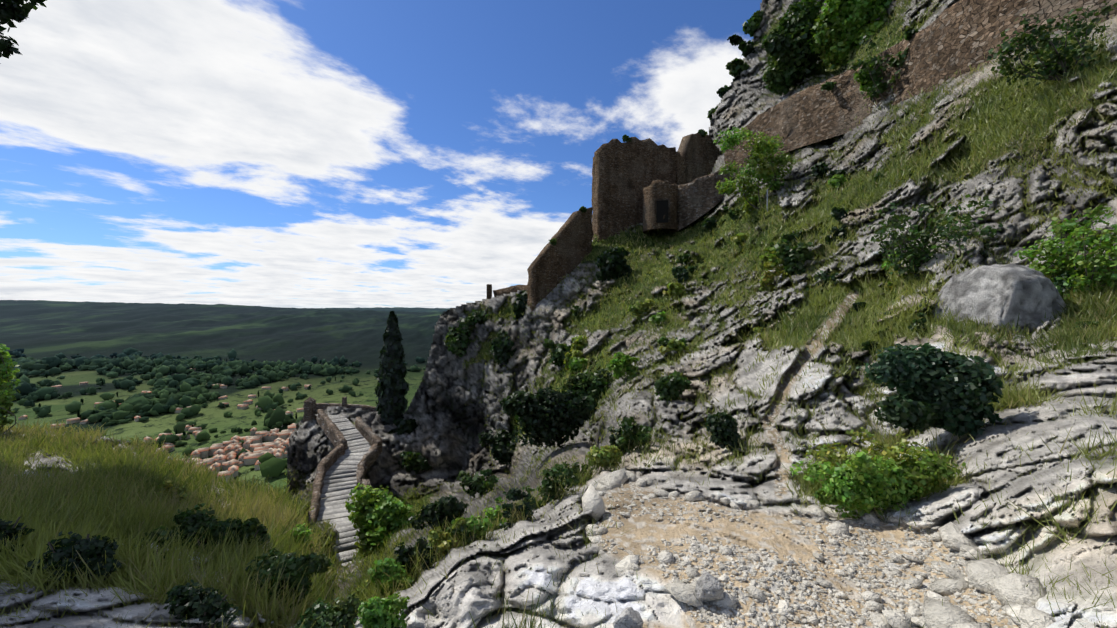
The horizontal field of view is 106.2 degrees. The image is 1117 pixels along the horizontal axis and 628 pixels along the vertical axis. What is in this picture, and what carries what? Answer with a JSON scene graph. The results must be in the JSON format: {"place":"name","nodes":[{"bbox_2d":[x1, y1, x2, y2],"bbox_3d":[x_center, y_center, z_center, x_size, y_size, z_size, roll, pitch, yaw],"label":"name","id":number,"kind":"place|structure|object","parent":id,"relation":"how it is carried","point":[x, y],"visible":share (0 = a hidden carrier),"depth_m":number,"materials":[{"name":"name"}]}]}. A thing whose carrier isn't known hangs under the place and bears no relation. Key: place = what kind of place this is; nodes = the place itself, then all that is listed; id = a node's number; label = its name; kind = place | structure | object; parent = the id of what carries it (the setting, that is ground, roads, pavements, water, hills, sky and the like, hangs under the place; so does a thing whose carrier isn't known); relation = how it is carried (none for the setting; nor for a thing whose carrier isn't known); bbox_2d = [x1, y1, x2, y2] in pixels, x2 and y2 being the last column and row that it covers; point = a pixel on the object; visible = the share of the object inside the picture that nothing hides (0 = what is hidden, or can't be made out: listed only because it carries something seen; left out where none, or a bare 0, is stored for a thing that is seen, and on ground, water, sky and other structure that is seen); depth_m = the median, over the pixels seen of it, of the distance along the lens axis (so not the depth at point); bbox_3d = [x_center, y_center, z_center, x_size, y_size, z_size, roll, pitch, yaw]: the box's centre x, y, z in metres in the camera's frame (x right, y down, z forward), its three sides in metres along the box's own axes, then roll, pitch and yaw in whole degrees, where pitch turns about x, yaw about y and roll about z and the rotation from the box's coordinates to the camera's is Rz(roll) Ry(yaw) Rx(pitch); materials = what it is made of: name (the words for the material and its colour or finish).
{"place":"outdoors","nodes":[
{"label":"outdoors","id":0,"kind":"place"},
{"bbox_2d":[0,300,449,491],"bbox_3d":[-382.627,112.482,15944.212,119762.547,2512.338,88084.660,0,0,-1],"label":"valley ground","id":1,"kind":"structure","parent":0,"point":[38,329],"depth_m":1743.56,"materials":[{"name":"green plant"}]},
{"bbox_2d":[18,368,311,481],"bbox_3d":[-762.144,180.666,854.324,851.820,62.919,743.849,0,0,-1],"label":"village houses","id":2,"kind":"structure","parent":1,"relation":"on","point":[225,453],"depth_m":607.71,"materials":[{"name":"paint"}]},
{"bbox_2d":[2,347,425,476],"bbox_3d":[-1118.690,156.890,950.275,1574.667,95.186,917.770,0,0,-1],"label":"valley trees","id":3,"kind":"object","parent":1,"relation":"on","point":[192,387],"visible":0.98,"depth_m":1006.42,"materials":[{"name":"green plant"}]},
{"bbox_2d":[303,403,377,421],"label":"parapet wall","id":4,"kind":"structure","parent":0,"point":[325,405],"depth_m":46.12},
{"bbox_2d":[304,397,315,417],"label":"stone pillar","id":5,"kind":"structure","parent":4,"relation":"on","point":[309,407],"depth_m":44.95,"materials":[{"name":"grey stone"}]},
{"bbox_2d":[342,397,346,406],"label":"stone post","id":6,"kind":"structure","parent":4,"relation":"on","point":[344,401],"depth_m":45.92,"materials":[{"name":"grey stone"}]},
{"bbox_2d":[316,413,369,565],"bbox_3d":[-17.206,11.967,33.951,4.456,2.775,27.020,0,0,-30],"label":"stone stairway","id":7,"kind":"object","parent":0,"point":[342,469],"depth_m":30.59,"materials":[{"name":"grey stone"}]},
{"bbox_2d":[308,409,347,523],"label":"parapet wall","id":8,"kind":"structure","parent":7,"relation":"on","point":[329,460],"depth_m":34.01,"materials":[{"name":"stone"}]},
{"bbox_2d":[0,0,761,307],"label":"sky","id":9,"kind":"structure","parent":0,"point":[265,153],"materials":[{"name":"blue"}]},
{"bbox_2d":[0,0,1116,627],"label":"hillside terrain","id":10,"kind":"structure","parent":0,"point":[444,406],"depth_m":8.73,"materials":[{"name":"stone"}]},
{"bbox_2d":[355,417,381,491],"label":"parapet wall","id":11,"kind":"structure","parent":10,"relation":"on","point":[371,455],"depth_m":35.41,"materials":[{"name":"stone"}]},
{"bbox_2d":[7,8,965,627],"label":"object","id":12,"kind":"object","parent":10,"relation":"on","point":[551,422],"visible":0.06,"depth_m":16.84,"materials":[{"name":"plant"}]},
{"bbox_2d":[486,284,491,298],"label":"stone post","id":13,"kind":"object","parent":10,"relation":"on","point":[489,291],"depth_m":41.54,"materials":[{"name":"stone"}]},
{"bbox_2d":[493,285,526,296],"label":"low wall","id":14,"kind":"structure","parent":10,"relation":"on","point":[502,291],"depth_m":40.65,"materials":[{"name":"brown stone"}]},
{"bbox_2d":[0,0,1116,627],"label":"grass tufts","id":15,"kind":"object","parent":10,"relation":"on","point":[110,492],"visible":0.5,"depth_m":7.95,"materials":[{"name":"green plant"}]},
{"bbox_2d":[0,0,1116,627],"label":"foliage","id":16,"kind":"object","parent":10,"relation":"on","point":[832,32],"depth_m":9.17,"materials":[{"name":"green plant"}]},
{"bbox_2d":[527,207,593,310],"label":"stone wall","id":17,"kind":"structure","parent":10,"relation":"on","point":[550,266],"depth_m":37.29,"materials":[{"name":"brown stone"}]},
{"bbox_2d":[591,152,610,240],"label":"wall edge","id":18,"kind":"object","parent":10,"relation":"on","point":[603,203],"depth_m":40.05,"materials":[{"name":"brown stone"}]},
{"bbox_2d":[594,137,675,240],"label":"ruined tower","id":19,"kind":"structure","parent":10,"relation":"on","point":[636,165],"depth_m":40.65,"materials":[{"name":"brown stone"}]},
{"bbox_2d":[642,179,677,233],"bbox_3d":[9.293,-9.795,38.446,3.194,4.529,3.195,0,0,-1],"label":"gatehouse","id":20,"kind":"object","parent":10,"relation":"on","point":[658,189],"visible":0.85,"depth_m":37.23,"materials":[{"name":"brown stone"}]},
{"bbox_2d":[654,198,669,222],"bbox_3d":[9.124,-9.085,36.862,1.360,2.110,0.001,0,0,6],"label":"door frame","id":21,"kind":"object","parent":20,"relation":"in","point":[668,199],"visible":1,"depth_m":36.87,"materials":[{"name":"grey stone"}]},
{"bbox_2d":[656,200,667,222],"bbox_3d":[9.128,-9.005,36.892,1.032,1.950,0.127,0,0,-1],"label":"doorway","id":22,"kind":"structure","parent":21,"relation":"in","point":[661,208],"depth_m":36.89,"materials":[{"name":"black"}]},
{"bbox_2d":[675,133,718,184],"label":"ruined tower","id":23,"kind":"structure","parent":10,"relation":"on","point":[697,155],"depth_m":44.79,"materials":[{"name":"brown stone"}]},
{"bbox_2d":[675,167,729,232],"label":"curved retaining wall","id":24,"kind":"structure","parent":10,"relation":"on","point":[699,197],"depth_m":37.75,"materials":[{"name":"grey stone"}]},
{"bbox_2d":[582,405,1055,627],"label":"loose gravel","id":25,"kind":"structure","parent":10,"relation":"on","point":[931,611],"depth_m":2.74,"materials":[{"name":"beige gravel"}]},
{"bbox_2d":[613,607,642,627],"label":"rock","id":26,"kind":"object","parent":25,"relation":"on","point":[628,617],"visible":1,"depth_m":2.30,"materials":[{"name":"stone"}]},
{"bbox_2d":[695,571,723,601],"bbox_3d":[0.910,1.656,2.538,0.187,0.185,0.204,0,0,-1],"label":"rock","id":27,"kind":"object","parent":25,"relation":"on","point":[709,587],"visible":0.98,"depth_m":2.47,"materials":[{"name":"stone"}]},
{"bbox_2d":[724,0,1116,176],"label":"stone wall","id":28,"kind":"structure","parent":10,"relation":"on","point":[962,36],"depth_m":22.60,"materials":[{"name":"brown stone"}]},
{"bbox_2d":[929,264,1065,335],"bbox_3d":[9.419,-0.163,9.052,1.952,1.821,1.680,0,0,-1],"label":"boulder","id":29,"kind":"object","parent":10,"relation":"on","point":[1004,295],"visible":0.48,"depth_m":8.44,"materials":[{"name":"stone"}]}
]}

